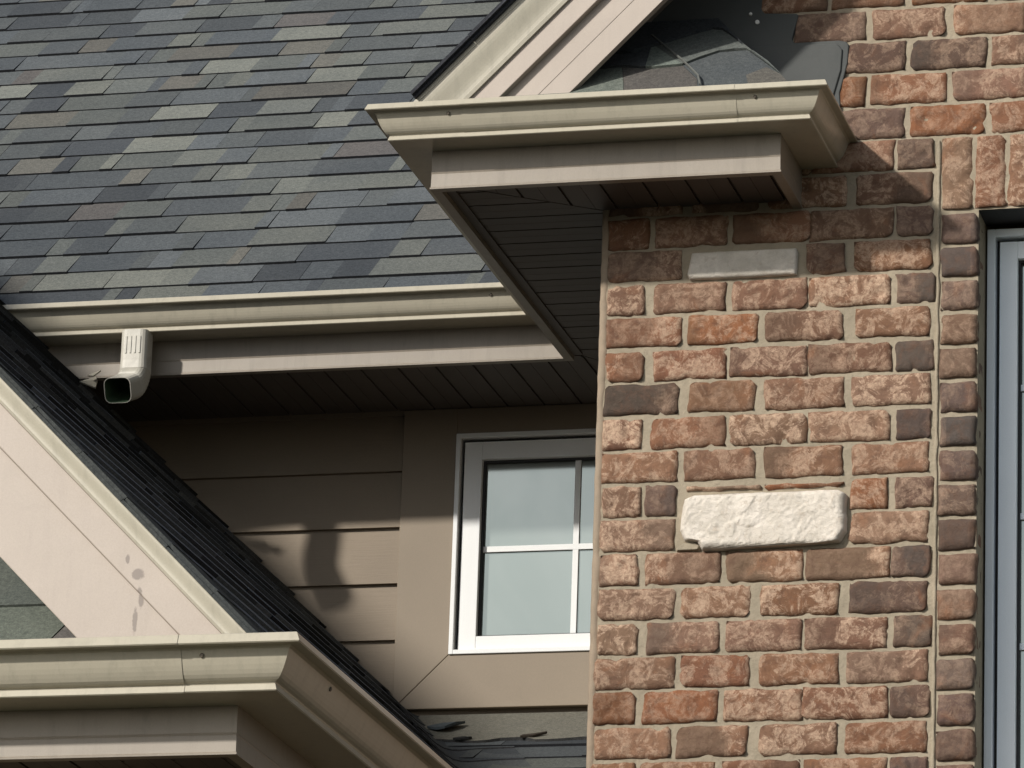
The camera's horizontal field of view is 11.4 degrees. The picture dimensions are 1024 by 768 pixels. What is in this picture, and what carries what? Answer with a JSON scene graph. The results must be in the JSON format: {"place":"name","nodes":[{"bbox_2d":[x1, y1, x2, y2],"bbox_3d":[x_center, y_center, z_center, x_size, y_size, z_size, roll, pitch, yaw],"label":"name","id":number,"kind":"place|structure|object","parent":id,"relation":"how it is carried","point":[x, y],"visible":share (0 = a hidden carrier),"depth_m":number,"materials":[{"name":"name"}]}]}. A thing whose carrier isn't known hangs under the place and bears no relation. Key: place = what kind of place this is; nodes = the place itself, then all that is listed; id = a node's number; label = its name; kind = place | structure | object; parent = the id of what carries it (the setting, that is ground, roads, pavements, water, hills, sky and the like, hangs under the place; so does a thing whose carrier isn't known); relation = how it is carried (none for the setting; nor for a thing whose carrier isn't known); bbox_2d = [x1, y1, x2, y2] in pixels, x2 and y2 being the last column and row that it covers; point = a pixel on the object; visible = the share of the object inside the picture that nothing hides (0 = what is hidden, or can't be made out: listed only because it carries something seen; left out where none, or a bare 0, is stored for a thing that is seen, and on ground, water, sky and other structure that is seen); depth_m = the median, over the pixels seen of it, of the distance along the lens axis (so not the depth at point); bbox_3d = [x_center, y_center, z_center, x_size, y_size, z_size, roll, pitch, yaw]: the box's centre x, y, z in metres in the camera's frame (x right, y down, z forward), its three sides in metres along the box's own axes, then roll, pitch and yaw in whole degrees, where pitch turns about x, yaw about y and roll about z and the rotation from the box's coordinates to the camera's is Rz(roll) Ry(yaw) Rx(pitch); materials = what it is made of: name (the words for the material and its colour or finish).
{"place":"outdoors","nodes":[
{"label":"outdoors","id":0,"kind":"place"},
{"bbox_2d":[453,736,471,739],"bbox_3d":[-0.138,0.976,14.170,0.050,0.016,0.026,-8,-19,29],"label":"bark chip","id":1,"kind":"object","parent":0,"point":[461,737],"visible":1,"depth_m":14.16,"materials":[{"name":"wood"}]},
{"bbox_2d":[0,0,1023,767],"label":"brick house","id":2,"kind":"structure","parent":0,"point":[588,382],"depth_m":12.89,"materials":[{"name":"brick"}]},
{"bbox_2d":[427,721,464,729],"bbox_3d":[-0.192,0.953,14.322,0.095,0.039,0.086,-7,-19,28],"label":"shingle scrap","id":3,"kind":"object","parent":2,"relation":"on","point":[441,725],"visible":1,"depth_m":14.30,"materials":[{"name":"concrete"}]},
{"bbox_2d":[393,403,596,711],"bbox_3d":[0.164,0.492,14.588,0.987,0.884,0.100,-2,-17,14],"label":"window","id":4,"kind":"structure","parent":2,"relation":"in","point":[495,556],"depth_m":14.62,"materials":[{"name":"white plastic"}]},
{"bbox_2d":[984,228,1023,767],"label":"window","id":5,"kind":"structure","parent":2,"relation":"in","point":[1004,512],"depth_m":12.70,"materials":[{"name":"grey glass"}]},
{"bbox_2d":[520,731,546,737],"bbox_3d":[0.059,0.964,14.139,0.075,0.024,0.020,2,-17,1],"label":"twig","id":6,"kind":"object","parent":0,"point":[532,734],"visible":1,"depth_m":14.13,"materials":[{"name":"wood"}]}
]}

